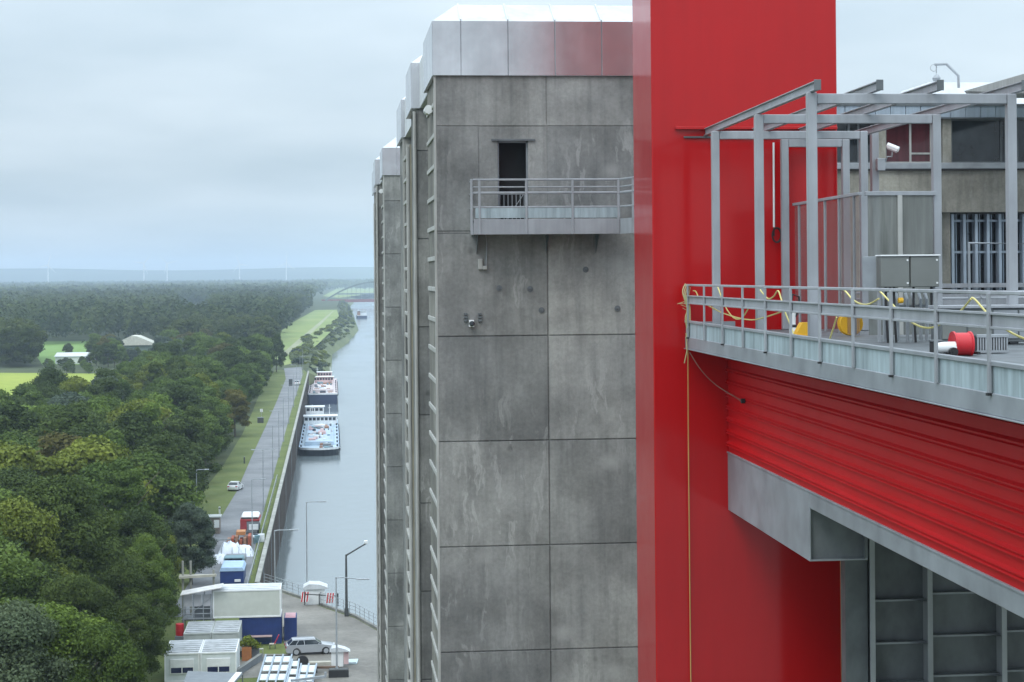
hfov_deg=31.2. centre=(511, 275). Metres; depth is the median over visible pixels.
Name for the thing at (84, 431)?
broadleaf tree
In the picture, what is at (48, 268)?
wind turbine
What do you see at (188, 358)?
broadleaf tree
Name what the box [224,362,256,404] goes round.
broadleaf tree
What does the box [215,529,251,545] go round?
frame stack
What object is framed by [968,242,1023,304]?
handrail
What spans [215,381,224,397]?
broadleaf tree
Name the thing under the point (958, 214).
window
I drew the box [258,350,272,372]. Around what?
broadleaf tree
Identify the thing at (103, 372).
broadleaf tree
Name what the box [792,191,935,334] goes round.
glazed screen
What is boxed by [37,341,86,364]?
field
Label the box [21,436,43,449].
broadleaf tree
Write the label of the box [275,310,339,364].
dyke
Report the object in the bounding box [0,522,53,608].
broadleaf tree
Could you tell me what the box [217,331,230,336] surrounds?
broadleaf tree
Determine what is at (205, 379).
broadleaf tree
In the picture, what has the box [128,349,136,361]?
broadleaf tree
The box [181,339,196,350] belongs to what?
broadleaf tree
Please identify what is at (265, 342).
broadleaf tree
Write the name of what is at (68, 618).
broadleaf tree
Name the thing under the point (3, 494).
broadleaf tree
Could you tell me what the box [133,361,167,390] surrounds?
broadleaf tree
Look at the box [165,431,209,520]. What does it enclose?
broadleaf tree
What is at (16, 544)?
broadleaf tree
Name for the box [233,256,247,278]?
wind turbine
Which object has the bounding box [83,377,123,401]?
broadleaf tree
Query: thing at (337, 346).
canal bank
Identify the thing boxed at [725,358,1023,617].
trough side
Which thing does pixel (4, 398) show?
broadleaf tree
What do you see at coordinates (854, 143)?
window
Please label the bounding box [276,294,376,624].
water
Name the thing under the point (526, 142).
door
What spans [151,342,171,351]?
broadleaf tree
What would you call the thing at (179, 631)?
barrel
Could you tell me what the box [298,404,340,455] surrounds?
barge
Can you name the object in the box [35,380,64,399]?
broadleaf tree
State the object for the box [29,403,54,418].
broadleaf tree
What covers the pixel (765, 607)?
guide column
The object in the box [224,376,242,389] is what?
broadleaf tree
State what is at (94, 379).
broadleaf tree
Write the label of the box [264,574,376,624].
railing
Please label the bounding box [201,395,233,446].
broadleaf tree
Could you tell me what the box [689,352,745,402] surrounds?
wire
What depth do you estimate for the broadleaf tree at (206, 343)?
622.37 m
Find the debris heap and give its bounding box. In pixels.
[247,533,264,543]
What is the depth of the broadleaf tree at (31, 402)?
365.85 m
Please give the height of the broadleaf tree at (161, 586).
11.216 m
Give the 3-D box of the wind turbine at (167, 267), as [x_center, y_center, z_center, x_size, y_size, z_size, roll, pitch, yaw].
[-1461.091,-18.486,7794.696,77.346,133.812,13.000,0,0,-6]
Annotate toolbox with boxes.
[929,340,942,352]
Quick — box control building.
[837,74,1023,664]
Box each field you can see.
[0,373,95,395]
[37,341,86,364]
[324,287,372,297]
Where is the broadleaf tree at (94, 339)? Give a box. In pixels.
[85,335,99,352]
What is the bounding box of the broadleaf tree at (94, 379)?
[87,375,124,398]
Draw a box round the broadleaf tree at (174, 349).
[169,343,186,355]
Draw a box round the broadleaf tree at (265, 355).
[262,352,273,375]
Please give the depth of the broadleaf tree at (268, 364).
596.66 m
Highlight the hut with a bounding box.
[208,514,221,533]
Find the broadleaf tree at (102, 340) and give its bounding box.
[96,337,110,354]
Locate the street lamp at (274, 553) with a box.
[274,529,297,582]
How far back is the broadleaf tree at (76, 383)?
398.00 m
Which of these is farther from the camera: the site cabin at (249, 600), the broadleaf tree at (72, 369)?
the broadleaf tree at (72, 369)
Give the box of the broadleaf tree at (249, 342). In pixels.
[240,336,267,352]
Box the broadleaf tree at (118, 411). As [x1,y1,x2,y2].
[102,401,144,423]
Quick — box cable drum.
[837,316,862,335]
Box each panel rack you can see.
[257,654,292,681]
[286,659,299,681]
[297,663,316,681]
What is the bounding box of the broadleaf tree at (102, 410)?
[87,401,112,421]
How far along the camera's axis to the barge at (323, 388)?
660.34 m
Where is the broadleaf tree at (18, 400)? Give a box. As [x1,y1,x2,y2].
[10,396,34,405]
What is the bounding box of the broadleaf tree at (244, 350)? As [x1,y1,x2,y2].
[236,345,250,355]
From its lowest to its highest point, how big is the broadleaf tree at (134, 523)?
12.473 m
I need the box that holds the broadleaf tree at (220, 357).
[214,345,251,364]
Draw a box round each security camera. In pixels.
[464,313,481,326]
[876,143,899,170]
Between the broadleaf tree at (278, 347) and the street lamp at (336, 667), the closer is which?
the street lamp at (336, 667)
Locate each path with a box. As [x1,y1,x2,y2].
[240,654,292,677]
[282,593,376,681]
[284,311,332,354]
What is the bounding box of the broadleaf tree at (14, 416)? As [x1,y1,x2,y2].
[0,402,41,437]
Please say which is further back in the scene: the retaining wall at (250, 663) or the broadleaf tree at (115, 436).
the broadleaf tree at (115, 436)
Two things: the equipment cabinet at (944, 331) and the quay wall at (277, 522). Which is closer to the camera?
the equipment cabinet at (944, 331)
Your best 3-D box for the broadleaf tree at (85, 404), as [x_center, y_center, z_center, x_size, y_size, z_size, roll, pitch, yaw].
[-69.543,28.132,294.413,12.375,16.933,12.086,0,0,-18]
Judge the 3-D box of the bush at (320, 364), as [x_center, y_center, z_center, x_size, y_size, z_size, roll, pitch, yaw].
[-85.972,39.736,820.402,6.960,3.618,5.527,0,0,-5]
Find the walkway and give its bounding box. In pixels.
[684,284,1023,423]
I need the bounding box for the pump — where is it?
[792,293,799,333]
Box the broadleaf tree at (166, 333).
[159,329,175,337]
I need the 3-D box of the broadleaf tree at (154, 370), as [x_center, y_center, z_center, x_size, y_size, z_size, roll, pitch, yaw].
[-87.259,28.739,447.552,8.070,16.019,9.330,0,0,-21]
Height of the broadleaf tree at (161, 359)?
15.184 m
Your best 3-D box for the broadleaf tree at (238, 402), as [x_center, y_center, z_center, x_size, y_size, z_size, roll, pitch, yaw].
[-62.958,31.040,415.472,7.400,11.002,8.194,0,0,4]
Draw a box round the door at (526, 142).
[498,141,527,218]
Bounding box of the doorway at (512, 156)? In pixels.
[499,143,525,218]
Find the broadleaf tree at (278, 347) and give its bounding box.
[269,333,287,371]
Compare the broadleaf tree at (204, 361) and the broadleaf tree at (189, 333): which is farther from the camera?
the broadleaf tree at (189, 333)
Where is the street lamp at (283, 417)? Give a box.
[283,398,291,441]
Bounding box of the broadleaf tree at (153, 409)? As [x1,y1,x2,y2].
[138,401,171,432]
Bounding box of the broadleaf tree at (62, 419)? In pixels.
[22,405,107,439]
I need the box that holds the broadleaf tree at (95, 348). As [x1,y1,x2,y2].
[88,344,100,365]
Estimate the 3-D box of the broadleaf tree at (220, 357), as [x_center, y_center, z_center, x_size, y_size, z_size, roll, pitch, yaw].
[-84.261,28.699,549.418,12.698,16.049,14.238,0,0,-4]
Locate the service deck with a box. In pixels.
[841,290,1023,304]
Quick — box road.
[175,367,301,616]
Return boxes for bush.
[289,353,301,357]
[291,357,304,363]
[310,356,318,361]
[312,367,323,372]
[316,360,326,367]
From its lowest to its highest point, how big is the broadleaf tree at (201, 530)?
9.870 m
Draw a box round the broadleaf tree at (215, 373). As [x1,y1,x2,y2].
[207,362,228,387]
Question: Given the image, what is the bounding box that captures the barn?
[122,335,153,350]
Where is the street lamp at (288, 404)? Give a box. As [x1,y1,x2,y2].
[288,385,288,423]
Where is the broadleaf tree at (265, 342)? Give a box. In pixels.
[251,332,275,356]
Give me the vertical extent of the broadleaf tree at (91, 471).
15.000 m
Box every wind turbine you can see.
[38,255,55,281]
[137,256,149,280]
[162,258,177,280]
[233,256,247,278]
[277,256,293,279]
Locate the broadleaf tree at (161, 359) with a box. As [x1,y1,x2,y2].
[140,356,167,369]
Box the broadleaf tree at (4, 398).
[0,388,20,405]
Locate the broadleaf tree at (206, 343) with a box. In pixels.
[191,336,228,353]
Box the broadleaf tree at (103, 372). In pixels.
[94,366,131,389]
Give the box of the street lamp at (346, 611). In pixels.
[344,540,367,616]
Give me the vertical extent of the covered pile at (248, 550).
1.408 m
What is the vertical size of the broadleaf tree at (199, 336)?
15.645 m
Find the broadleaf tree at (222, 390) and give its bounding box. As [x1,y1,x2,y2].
[219,387,239,424]
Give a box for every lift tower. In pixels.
[372,137,403,681]
[396,3,637,681]
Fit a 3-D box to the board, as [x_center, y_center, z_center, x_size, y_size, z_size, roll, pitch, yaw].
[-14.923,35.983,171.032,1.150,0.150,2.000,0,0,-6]
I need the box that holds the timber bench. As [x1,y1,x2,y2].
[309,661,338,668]
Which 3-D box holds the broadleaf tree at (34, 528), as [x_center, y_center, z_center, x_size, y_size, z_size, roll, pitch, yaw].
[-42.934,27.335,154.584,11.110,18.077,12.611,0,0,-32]
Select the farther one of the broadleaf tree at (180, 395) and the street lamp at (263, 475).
the broadleaf tree at (180, 395)
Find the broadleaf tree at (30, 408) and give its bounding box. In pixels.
[1,402,33,411]
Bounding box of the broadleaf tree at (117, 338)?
[106,335,123,359]
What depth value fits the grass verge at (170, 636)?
177.34 m
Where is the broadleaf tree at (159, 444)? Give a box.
[128,432,201,524]
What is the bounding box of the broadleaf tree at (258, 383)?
[250,366,265,399]
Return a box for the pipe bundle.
[881,292,928,341]
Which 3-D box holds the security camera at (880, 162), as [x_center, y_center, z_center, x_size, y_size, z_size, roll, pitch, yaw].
[8.624,-2.736,42.047,0.567,0.638,0.213,0,0,23]
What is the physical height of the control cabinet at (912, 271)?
1.552 m
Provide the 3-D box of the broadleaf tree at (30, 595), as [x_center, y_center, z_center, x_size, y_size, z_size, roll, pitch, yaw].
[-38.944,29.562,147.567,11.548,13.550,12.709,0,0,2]
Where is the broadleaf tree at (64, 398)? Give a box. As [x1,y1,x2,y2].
[43,391,89,406]
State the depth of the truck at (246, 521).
257.48 m
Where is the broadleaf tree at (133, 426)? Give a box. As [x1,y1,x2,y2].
[102,409,177,452]
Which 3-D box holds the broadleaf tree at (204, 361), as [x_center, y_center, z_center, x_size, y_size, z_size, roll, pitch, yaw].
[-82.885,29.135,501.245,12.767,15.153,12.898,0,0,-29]
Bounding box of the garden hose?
[693,287,1023,338]
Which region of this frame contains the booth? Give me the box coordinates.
[301,581,338,605]
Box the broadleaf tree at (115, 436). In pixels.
[102,428,129,452]
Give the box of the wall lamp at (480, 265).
[478,235,486,269]
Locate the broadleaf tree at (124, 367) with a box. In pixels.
[112,360,136,380]
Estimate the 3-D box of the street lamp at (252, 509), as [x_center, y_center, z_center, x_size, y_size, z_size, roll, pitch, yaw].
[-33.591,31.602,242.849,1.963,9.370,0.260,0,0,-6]
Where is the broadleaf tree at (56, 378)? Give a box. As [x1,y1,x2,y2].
[29,367,71,386]
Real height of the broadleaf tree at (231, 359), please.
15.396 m
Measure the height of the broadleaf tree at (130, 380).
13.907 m
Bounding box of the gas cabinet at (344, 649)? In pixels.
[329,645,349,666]
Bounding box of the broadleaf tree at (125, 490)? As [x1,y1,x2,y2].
[91,457,156,521]
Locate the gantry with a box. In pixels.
[179,561,215,622]
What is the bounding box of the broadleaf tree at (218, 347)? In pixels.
[207,342,232,355]
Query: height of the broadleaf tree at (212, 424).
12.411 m
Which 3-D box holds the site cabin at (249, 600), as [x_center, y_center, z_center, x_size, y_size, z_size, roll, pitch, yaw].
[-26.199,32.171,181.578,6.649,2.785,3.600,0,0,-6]
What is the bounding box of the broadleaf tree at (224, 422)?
[197,401,233,464]
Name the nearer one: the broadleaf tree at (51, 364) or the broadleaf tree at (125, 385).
the broadleaf tree at (125, 385)
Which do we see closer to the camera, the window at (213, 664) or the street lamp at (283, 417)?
the window at (213, 664)
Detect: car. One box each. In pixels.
[227,481,243,490]
[284,636,334,655]
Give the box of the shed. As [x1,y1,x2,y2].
[54,352,90,363]
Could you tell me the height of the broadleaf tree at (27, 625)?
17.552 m
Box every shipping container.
[239,614,281,643]
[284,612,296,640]
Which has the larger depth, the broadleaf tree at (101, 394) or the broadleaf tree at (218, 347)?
the broadleaf tree at (218, 347)
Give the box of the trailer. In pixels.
[219,560,245,583]
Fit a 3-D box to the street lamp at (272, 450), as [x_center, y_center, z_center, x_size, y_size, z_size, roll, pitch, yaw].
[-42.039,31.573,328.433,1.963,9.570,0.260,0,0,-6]
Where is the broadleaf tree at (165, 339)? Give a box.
[153,337,173,349]
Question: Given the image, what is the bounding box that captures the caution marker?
[794,322,807,335]
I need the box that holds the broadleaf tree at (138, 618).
[111,592,173,681]
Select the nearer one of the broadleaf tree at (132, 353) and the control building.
the control building
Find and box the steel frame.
[704,79,1023,343]
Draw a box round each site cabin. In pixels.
[164,639,203,681]
[183,621,214,639]
[200,639,239,672]
[212,620,241,640]
[213,583,281,618]
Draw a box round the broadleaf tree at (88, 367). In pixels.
[84,363,93,372]
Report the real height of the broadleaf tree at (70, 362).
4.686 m
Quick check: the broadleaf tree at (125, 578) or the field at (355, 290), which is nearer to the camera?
the broadleaf tree at (125, 578)
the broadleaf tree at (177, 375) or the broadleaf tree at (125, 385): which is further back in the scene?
the broadleaf tree at (177, 375)
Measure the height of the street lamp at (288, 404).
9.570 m
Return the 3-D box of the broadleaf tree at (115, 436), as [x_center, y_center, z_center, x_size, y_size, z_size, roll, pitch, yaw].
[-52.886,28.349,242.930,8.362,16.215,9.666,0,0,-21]
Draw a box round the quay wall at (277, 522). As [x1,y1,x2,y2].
[255,371,376,629]
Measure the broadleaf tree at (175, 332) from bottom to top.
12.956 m
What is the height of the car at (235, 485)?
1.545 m
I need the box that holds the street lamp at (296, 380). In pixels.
[296,365,296,395]
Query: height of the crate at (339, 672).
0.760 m
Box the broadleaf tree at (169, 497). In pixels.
[126,450,208,538]
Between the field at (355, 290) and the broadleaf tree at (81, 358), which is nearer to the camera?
the broadleaf tree at (81, 358)
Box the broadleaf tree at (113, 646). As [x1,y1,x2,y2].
[58,619,152,681]
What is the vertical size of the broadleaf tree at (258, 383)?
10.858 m
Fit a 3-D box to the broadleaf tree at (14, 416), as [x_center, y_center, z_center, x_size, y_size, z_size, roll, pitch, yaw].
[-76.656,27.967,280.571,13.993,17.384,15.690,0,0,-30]
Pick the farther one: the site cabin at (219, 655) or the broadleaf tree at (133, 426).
the broadleaf tree at (133, 426)
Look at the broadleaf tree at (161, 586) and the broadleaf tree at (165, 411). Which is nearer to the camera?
the broadleaf tree at (161, 586)
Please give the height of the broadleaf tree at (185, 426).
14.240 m
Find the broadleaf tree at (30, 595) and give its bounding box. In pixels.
[8,558,83,612]
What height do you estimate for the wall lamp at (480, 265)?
1.023 m
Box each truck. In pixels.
[224,553,245,561]
[240,511,260,532]
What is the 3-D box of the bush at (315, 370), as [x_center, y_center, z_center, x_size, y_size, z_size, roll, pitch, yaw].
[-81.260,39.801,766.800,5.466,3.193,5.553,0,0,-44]
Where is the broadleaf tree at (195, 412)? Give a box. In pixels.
[183,405,221,473]
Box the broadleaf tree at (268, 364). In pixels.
[246,350,272,381]
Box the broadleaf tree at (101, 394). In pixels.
[89,391,127,404]
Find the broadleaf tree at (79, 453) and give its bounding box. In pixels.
[38,433,158,501]
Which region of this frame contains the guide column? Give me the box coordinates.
[632,0,841,681]
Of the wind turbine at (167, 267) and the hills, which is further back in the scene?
the hills
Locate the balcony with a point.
(547, 227)
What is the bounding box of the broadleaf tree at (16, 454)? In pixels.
[0,440,61,476]
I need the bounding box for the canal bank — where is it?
[308,294,370,384]
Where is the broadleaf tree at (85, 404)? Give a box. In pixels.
[66,398,107,425]
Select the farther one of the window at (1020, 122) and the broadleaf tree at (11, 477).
the broadleaf tree at (11, 477)
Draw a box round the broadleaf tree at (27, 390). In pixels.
[7,381,49,404]
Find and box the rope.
[678,284,690,681]
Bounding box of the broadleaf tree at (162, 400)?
[147,392,182,418]
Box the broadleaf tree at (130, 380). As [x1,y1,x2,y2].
[119,373,139,389]
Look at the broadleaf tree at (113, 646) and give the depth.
106.92 m
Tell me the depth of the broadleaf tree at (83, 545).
163.67 m
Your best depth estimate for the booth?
201.05 m
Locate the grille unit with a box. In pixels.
[974,334,1008,352]
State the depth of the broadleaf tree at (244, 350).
625.84 m
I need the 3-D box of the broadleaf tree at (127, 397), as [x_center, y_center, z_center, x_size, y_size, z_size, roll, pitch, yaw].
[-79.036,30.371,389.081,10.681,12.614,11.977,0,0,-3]
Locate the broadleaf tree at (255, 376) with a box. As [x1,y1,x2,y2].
[245,363,262,397]
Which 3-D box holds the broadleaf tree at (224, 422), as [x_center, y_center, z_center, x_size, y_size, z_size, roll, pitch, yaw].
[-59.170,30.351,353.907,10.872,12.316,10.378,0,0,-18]
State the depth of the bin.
454.32 m
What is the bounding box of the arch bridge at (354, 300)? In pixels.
[322,281,373,301]
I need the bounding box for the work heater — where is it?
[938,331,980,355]
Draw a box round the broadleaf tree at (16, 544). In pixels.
[0,530,46,580]
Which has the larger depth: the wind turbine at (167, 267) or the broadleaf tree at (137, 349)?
the wind turbine at (167, 267)
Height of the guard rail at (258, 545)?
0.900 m
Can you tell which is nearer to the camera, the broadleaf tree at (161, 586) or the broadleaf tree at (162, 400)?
the broadleaf tree at (161, 586)
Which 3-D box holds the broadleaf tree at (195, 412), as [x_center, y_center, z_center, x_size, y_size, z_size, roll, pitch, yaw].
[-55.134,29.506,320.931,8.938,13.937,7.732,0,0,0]
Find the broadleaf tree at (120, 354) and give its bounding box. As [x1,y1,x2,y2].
[107,341,124,365]
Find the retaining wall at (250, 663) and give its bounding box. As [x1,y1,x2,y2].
[237,653,262,672]
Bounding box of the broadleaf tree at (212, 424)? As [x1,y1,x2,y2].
[182,409,225,461]
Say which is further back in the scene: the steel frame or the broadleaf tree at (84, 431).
the broadleaf tree at (84, 431)
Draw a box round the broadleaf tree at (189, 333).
[179,331,193,337]
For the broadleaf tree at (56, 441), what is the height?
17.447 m
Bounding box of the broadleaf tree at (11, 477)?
[0,464,46,497]
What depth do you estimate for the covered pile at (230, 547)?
234.33 m
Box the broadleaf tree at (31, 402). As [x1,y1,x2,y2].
[22,398,37,406]
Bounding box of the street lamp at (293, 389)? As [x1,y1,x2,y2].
[293,373,299,406]
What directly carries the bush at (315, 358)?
on the canal bank
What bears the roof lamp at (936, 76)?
attached to the control building
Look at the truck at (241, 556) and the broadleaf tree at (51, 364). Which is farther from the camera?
the broadleaf tree at (51, 364)
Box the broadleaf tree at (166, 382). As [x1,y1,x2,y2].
[159,378,177,387]
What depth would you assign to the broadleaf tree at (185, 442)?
280.69 m
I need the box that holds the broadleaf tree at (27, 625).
[0,597,106,681]
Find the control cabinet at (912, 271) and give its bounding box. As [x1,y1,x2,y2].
[862,254,940,342]
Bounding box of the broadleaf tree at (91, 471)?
[71,460,148,513]
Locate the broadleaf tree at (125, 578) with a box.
[84,557,171,660]
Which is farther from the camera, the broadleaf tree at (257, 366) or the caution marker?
the broadleaf tree at (257, 366)
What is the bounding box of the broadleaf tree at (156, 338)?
[148,335,164,350]
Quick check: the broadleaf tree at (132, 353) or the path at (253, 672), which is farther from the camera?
the broadleaf tree at (132, 353)
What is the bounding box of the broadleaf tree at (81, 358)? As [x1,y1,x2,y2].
[77,356,86,365]
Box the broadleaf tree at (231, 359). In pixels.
[222,348,246,373]
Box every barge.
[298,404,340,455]
[307,371,337,404]
[356,309,366,318]
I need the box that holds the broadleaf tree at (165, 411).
[129,398,170,420]
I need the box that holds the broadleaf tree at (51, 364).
[46,360,55,368]
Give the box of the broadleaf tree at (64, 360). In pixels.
[61,357,67,364]
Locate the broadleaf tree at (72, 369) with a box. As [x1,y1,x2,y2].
[69,366,75,372]
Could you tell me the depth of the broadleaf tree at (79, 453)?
217.29 m
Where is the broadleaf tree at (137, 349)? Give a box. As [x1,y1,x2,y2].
[134,347,140,356]
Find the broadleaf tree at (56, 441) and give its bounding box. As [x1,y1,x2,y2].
[35,430,82,474]
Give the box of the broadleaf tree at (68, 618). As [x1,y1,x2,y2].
[5,601,129,681]
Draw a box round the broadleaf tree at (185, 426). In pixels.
[161,413,211,480]
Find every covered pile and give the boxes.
[214,553,224,563]
[218,540,241,554]
[240,545,253,556]
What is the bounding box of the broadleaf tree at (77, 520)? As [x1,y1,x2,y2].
[62,505,112,556]
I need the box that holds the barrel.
[175,623,183,639]
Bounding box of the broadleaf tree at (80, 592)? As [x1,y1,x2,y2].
[32,570,139,648]
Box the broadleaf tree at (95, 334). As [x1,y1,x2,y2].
[84,333,100,349]
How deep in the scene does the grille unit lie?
27.83 m
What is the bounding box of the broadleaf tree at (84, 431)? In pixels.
[64,425,103,437]
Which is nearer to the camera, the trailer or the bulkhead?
the bulkhead
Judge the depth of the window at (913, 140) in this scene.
61.79 m
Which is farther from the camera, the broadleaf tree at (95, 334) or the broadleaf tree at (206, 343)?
the broadleaf tree at (95, 334)
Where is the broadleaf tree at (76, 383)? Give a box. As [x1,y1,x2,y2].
[59,375,90,392]
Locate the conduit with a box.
[772,142,780,242]
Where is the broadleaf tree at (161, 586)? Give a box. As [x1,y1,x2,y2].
[126,532,181,626]
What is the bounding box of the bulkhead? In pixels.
[841,538,1023,681]
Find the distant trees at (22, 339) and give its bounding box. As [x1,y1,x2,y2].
[0,294,312,363]
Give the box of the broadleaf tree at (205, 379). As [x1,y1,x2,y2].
[192,371,230,407]
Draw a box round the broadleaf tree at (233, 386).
[227,382,242,390]
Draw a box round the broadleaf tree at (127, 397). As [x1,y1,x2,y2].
[123,389,140,401]
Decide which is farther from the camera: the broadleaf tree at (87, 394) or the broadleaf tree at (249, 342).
the broadleaf tree at (249, 342)
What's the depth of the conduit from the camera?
40.69 m
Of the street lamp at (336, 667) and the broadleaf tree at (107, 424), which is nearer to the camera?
the street lamp at (336, 667)
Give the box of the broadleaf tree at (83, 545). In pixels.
[3,472,153,604]
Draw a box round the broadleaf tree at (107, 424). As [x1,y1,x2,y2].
[102,420,117,431]
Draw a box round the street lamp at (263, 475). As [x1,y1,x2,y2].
[251,449,274,510]
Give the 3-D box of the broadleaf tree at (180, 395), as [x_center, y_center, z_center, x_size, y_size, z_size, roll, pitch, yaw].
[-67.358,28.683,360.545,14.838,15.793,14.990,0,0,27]
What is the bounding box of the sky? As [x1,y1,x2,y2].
[0,0,1023,269]
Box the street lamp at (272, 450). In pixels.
[272,425,282,478]
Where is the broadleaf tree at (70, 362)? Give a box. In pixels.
[67,360,74,370]
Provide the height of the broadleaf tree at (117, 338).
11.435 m
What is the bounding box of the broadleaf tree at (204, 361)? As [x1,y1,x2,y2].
[191,355,228,377]
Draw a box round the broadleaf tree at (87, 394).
[78,390,94,398]
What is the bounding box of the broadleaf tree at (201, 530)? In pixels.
[165,501,218,584]
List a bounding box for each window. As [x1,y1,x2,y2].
[170,659,193,673]
[206,658,229,671]
[837,124,874,162]
[886,124,930,162]
[950,213,1023,290]
[951,119,1004,162]
[1017,119,1023,161]
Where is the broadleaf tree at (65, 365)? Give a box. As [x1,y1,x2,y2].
[62,362,69,371]
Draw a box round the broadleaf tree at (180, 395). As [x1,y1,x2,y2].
[148,382,205,411]
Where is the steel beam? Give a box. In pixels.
[291,672,326,681]
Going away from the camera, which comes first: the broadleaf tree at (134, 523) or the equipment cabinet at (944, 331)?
the equipment cabinet at (944, 331)
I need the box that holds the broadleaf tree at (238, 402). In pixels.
[224,388,251,436]
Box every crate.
[252,647,258,657]
[329,667,348,677]
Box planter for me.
[240,634,260,660]
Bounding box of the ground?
[0,287,349,582]
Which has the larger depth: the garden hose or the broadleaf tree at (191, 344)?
the broadleaf tree at (191, 344)
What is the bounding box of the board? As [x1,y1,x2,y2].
[349,659,357,663]
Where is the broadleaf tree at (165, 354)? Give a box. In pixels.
[153,351,172,358]
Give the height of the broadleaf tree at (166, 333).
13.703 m
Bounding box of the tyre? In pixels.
[297,655,308,663]
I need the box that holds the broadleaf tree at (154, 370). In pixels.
[143,361,164,389]
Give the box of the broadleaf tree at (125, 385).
[118,378,135,399]
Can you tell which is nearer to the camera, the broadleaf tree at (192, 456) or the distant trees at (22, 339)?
the broadleaf tree at (192, 456)
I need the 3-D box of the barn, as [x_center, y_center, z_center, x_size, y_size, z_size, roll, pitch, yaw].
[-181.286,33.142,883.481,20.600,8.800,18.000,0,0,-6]
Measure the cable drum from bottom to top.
0.480 m
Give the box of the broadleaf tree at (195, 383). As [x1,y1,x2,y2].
[176,375,232,414]
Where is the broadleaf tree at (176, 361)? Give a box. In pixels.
[161,355,191,372]
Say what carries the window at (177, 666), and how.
in the site cabin at (181, 659)
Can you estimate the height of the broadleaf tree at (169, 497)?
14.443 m
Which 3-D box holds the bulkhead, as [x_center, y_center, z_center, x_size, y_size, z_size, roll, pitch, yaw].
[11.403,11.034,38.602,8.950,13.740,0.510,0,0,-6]
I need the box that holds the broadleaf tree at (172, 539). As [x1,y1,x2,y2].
[157,531,183,585]
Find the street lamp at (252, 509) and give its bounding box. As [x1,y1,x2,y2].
[251,479,265,548]
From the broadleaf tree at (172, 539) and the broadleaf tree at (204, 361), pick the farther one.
the broadleaf tree at (204, 361)
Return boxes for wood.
[0,278,373,294]
[0,285,315,342]
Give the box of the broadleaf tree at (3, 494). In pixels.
[0,485,15,500]
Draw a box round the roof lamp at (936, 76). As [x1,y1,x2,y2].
[930,63,959,87]
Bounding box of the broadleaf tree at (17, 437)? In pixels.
[0,430,25,445]
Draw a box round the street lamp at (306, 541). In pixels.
[306,501,325,581]
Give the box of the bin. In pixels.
[257,417,263,422]
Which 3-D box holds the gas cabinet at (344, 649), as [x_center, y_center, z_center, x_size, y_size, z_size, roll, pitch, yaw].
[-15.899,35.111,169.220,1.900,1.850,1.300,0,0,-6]
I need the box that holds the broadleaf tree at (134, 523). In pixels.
[110,506,181,606]
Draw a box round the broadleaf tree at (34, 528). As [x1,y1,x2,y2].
[0,493,78,580]
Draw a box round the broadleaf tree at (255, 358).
[246,354,270,385]
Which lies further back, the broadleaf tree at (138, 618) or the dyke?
the dyke
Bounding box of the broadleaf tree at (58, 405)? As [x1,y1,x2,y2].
[51,402,65,409]
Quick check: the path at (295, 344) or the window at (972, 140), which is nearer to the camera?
the window at (972, 140)
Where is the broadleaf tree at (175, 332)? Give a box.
[171,329,178,335]
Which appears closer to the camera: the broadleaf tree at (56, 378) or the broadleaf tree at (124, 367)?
the broadleaf tree at (56, 378)
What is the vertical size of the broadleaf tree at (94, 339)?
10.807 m
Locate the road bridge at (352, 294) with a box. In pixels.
[337,293,372,298]
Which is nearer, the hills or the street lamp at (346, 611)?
the street lamp at (346, 611)
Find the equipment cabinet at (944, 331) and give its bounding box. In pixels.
[928,304,1023,341]
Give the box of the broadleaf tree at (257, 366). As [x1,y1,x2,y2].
[249,363,264,385]
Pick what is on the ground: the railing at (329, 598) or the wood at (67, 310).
the wood at (67, 310)
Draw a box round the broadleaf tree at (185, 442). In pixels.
[176,436,204,493]
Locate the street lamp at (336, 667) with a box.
[335,577,368,668]
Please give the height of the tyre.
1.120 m
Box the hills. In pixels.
[0,267,373,281]
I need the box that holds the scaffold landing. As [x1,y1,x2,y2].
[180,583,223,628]
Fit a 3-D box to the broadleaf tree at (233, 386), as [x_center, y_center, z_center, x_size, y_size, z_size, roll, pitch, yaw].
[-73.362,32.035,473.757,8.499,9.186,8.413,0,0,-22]
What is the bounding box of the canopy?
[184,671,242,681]
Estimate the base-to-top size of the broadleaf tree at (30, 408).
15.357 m
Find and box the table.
[250,635,271,645]
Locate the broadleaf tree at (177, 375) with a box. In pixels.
[168,369,191,381]
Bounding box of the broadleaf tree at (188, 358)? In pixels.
[181,354,197,362]
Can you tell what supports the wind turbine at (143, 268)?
on the ground
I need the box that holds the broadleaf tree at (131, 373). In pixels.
[125,367,141,390]
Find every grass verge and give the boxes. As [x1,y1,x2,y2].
[142,592,375,681]
[159,370,306,607]
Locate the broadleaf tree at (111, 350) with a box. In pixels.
[95,342,118,366]
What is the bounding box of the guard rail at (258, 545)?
[247,476,276,582]
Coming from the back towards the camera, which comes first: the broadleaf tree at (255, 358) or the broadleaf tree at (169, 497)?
the broadleaf tree at (255, 358)
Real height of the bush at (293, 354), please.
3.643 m
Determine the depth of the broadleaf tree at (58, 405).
327.33 m
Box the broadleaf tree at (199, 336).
[190,331,209,343]
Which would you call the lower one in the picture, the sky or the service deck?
the service deck
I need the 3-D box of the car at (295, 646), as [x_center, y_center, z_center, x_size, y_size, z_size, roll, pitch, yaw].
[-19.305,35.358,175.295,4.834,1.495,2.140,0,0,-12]
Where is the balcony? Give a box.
[469,176,633,252]
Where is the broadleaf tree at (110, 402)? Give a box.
[86,395,123,409]

